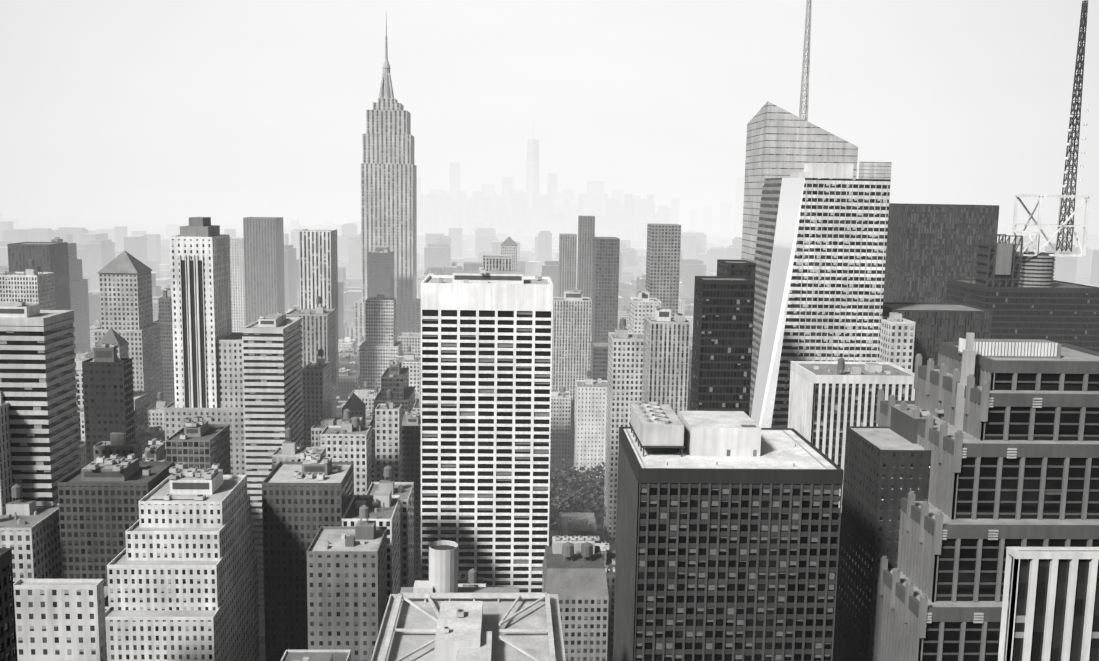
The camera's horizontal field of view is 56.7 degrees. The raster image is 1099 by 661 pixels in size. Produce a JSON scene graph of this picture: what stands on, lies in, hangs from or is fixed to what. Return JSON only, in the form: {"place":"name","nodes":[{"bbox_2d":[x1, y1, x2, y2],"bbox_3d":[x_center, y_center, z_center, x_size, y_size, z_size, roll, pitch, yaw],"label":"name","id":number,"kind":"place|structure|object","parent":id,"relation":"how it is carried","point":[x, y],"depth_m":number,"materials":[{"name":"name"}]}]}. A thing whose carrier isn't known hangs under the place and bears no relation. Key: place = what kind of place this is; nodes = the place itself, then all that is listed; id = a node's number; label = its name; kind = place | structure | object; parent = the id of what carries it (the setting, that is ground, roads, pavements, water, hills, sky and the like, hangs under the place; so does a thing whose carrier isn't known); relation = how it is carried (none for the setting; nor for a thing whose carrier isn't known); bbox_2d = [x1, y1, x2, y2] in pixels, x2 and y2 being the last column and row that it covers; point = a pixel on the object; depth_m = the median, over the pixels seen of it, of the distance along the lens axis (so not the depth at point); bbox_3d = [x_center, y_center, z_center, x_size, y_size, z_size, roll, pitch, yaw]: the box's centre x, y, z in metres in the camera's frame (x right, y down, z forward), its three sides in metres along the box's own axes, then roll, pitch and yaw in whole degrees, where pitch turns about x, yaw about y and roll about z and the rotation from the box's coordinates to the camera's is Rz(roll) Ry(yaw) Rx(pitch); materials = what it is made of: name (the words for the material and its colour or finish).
{"place":"outdoors","nodes":[
{"label":"outdoors","id":0,"kind":"place"},
{"bbox_2d":[0,186,1098,660],"bbox_3d":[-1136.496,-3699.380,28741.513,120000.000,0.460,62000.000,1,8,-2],"label":"ground","id":1,"kind":"structure","parent":0,"point":[310,208],"depth_m":15478.55,"materials":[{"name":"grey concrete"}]},
{"bbox_2d":[0,0,1098,660],"bbox_3d":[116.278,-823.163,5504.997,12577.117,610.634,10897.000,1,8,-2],"label":"city","id":2,"kind":"object","parent":1,"relation":"on","point":[826,406],"depth_m":481.15,"materials":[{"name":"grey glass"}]},
{"bbox_2d":[548,459,605,532],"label":"trees","id":3,"kind":"object","parent":1,"relation":"on","point":[590,486],"depth_m":732.48,"materials":[{"name":"grey plant"}]},
{"bbox_2d":[0,0,1098,204],"label":"sky","id":4,"kind":"structure","parent":0,"point":[967,101],"materials":[{"name":"white"}]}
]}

